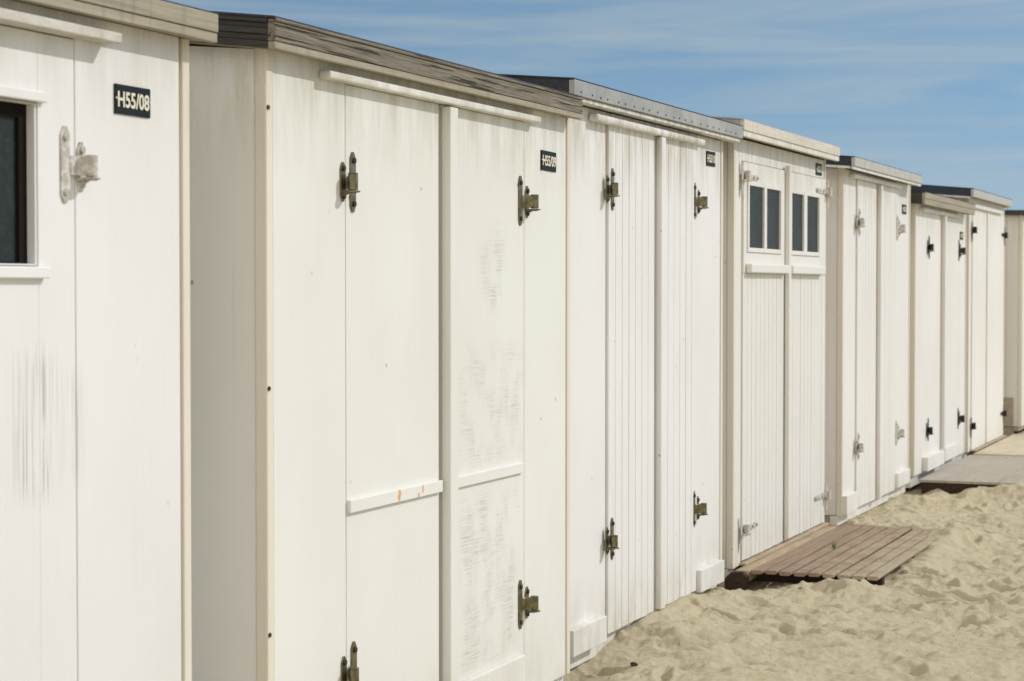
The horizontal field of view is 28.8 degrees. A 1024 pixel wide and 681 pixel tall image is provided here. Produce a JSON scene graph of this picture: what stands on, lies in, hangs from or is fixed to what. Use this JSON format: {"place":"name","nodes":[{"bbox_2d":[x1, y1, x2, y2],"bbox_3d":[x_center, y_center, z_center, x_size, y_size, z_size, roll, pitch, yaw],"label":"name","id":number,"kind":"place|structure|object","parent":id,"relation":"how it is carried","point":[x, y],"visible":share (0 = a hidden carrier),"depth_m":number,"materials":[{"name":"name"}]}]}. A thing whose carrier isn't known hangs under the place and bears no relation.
{"place":"outdoors","nodes":[
{"label":"outdoors","id":0,"kind":"place"},
{"bbox_2d":[167,0,1023,209],"label":"sky","id":1,"kind":"structure","parent":0,"point":[933,90],"materials":[{"name":"blue"}]},
{"bbox_2d":[563,429,1023,680],"bbox_3d":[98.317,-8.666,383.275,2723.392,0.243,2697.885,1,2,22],"label":"sand","id":2,"kind":"structure","parent":0,"point":[940,590],"depth_m":8.97,"materials":[{"name":"beige sand"}]},
{"bbox_2d":[0,0,217,680],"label":"beach hut","id":3,"kind":"object","parent":2,"relation":"on","point":[95,482],"visible":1,"depth_m":4.74,"materials":[{"name":"white paint"}]},
{"bbox_2d":[0,98,36,265],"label":"window","id":4,"kind":"structure","parent":3,"relation":"in","point":[18,233],"depth_m":4.50,"materials":[{"name":"white paint"}]},
{"bbox_2d":[0,25,76,680],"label":"door","id":5,"kind":"structure","parent":3,"relation":"in","point":[38,580],"depth_m":4.55,"materials":[{"name":"white paint"}]},
{"bbox_2d":[189,11,583,680],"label":"beach hut","id":6,"kind":"object","parent":2,"relation":"on","point":[379,361],"visible":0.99,"depth_m":6.04,"materials":[{"name":"white paint"}]},
{"bbox_2d":[345,84,442,680],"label":"door","id":7,"kind":"structure","parent":6,"relation":"in","point":[393,484],"depth_m":6.17,"materials":[{"name":"white paint"}]},
{"bbox_2d":[439,105,523,680],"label":"door","id":8,"kind":"structure","parent":6,"relation":"in","point":[490,147],"depth_m":6.89,"materials":[{"name":"white paint"}]},
{"bbox_2d":[499,74,742,668],"bbox_3d":[-0.332,0.047,9.349,2.240,2.606,2.483,1,2,22],"label":"beach hut","id":9,"kind":"object","parent":2,"relation":"on","point":[646,296],"visible":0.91,"depth_m":8.76,"materials":[{"name":"white paint"}]},
{"bbox_2d":[605,125,654,633],"bbox_3d":[0.508,0.160,8.660,0.031,2.142,0.625,1,2,22],"label":"door","id":10,"kind":"structure","parent":9,"relation":"in","point":[629,270],"depth_m":8.63,"materials":[{"name":"white paint"}]},
{"bbox_2d":[654,136,697,609],"bbox_3d":[0.754,0.143,9.271,0.031,2.142,0.650,1,2,22],"label":"door","id":11,"kind":"structure","parent":9,"relation":"in","point":[681,157],"depth_m":9.31,"materials":[{"name":"white paint"}]},
{"bbox_2d":[711,116,839,587],"bbox_3d":[0.545,-0.034,11.533,2.239,2.657,2.203,1,2,22],"label":"beach hut","id":12,"kind":"object","parent":2,"relation":"on","point":[776,192],"visible":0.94,"depth_m":10.90,"materials":[{"name":"white paint"}]},
{"bbox_2d":[740,162,784,560],"bbox_3d":[1.335,0.101,10.766,0.066,2.080,0.872,1,2,22],"label":"door","id":13,"kind":"structure","parent":12,"relation":"in","point":[762,294],"depth_m":10.72,"materials":[{"name":"white paint"}]},
{"bbox_2d":[747,181,781,253],"bbox_3d":[1.356,-0.657,10.719,0.023,0.373,0.719,1,2,22],"label":"window","id":14,"kind":"structure","parent":12,"relation":"in","point":[764,201],"depth_m":10.70,"materials":[{"name":"white paint"}]},
{"bbox_2d":[783,172,825,540],"bbox_3d":[1.689,0.077,11.648,0.066,2.080,0.983,1,2,22],"label":"door","id":15,"kind":"structure","parent":12,"relation":"in","point":[807,290],"depth_m":11.69,"materials":[{"name":"white paint"}]},
{"bbox_2d":[791,189,820,256],"bbox_3d":[1.699,-0.680,11.574,0.023,0.373,0.730,1,2,22],"label":"window","id":16,"kind":"structure","parent":12,"relation":"in","point":[806,206],"depth_m":11.57,"materials":[{"name":"white paint"}]},
{"bbox_2d":[725,524,935,589],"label":"wooden deck","id":17,"kind":"structure","parent":2,"relation":"on","point":[814,557],"depth_m":10.68,"materials":[{"name":"brown wood"}]},
{"bbox_2d":[824,155,921,525],"bbox_3d":[1.522,-0.095,13.906,2.262,2.563,2.379,1,2,22],"label":"beach hut","id":18,"kind":"object","parent":2,"relation":"on","point":[867,334],"visible":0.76,"depth_m":13.14,"materials":[{"name":"white paint"}]},
{"bbox_2d":[855,180,876,506],"bbox_3d":[2.332,0.018,13.171,0.031,2.130,0.592,1,2,22],"label":"door","id":19,"kind":"structure","parent":18,"relation":"in","point":[866,192],"depth_m":13.14,"materials":[{"name":"white paint"}]},
{"bbox_2d":[875,184,897,498],"bbox_3d":[2.588,0.001,13.808,0.031,2.130,0.736,1,2,22],"label":"door","id":20,"kind":"structure","parent":18,"relation":"in","point":[890,195],"depth_m":13.87,"materials":[{"name":"white paint"}]},
{"bbox_2d":[905,191,975,487],"bbox_3d":[2.455,-0.113,16.241,2.253,2.456,2.451,1,2,22],"label":"beach hut","id":21,"kind":"object","parent":2,"relation":"on","point":[937,331],"visible":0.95,"depth_m":15.65,"materials":[{"name":"white paint"}]},
{"bbox_2d":[926,213,940,455],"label":"door","id":22,"kind":"structure","parent":21,"relation":"in","point":[934,220],"depth_m":15.57,"materials":[{"name":"white paint"}]},
{"bbox_2d":[940,215,959,449],"bbox_3d":[3.566,-0.019,16.278,0.030,1.975,0.889,1,2,22],"label":"door","id":23,"kind":"structure","parent":21,"relation":"in","point":[953,224],"depth_m":16.37,"materials":[{"name":"white paint"}]},
{"bbox_2d":[911,184,1012,457],"bbox_3d":[3.303,-0.228,18.366,2.242,2.603,2.387,1,2,22],"label":"beach hut","id":24,"kind":"object","parent":2,"relation":"on","point":[986,236],"visible":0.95,"depth_m":17.85,"materials":[{"name":"white paint"}]},
{"bbox_2d":[970,209,986,449],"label":"door","id":25,"kind":"structure","parent":24,"relation":"in","point":[977,407],"depth_m":17.60,"materials":[{"name":"white paint"}]},
{"bbox_2d":[985,212,1003,442],"bbox_3d":[4.479,-0.130,18.522,0.030,2.098,1.059,1,2,22],"label":"door","id":26,"kind":"structure","parent":24,"relation":"in","point":[996,221],"depth_m":18.54,"materials":[{"name":"white paint"}]},
{"bbox_2d":[919,455,1023,493],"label":"wooden deck","id":27,"kind":"structure","parent":2,"relation":"on","point":[967,472],"depth_m":15.22,"materials":[{"name":"grey wood"}]},
{"bbox_2d":[973,434,1023,455],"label":"wooden deck","id":28,"kind":"structure","parent":2,"relation":"on","point":[1012,445],"depth_m":17.62,"materials":[{"name":"brown wood"}]},
{"bbox_2d":[1003,210,1023,435],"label":"beach hut","id":29,"kind":"object","parent":2,"relation":"on","point":[1013,384],"visible":0.17,"depth_m":19.44,"materials":[{"name":"white paint"}]},
{"bbox_2d":[607,497,990,678],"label":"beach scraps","id":30,"kind":"object","parent":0,"point":[792,601],"visible":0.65,"depth_m":8.98,"materials":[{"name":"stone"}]}
]}

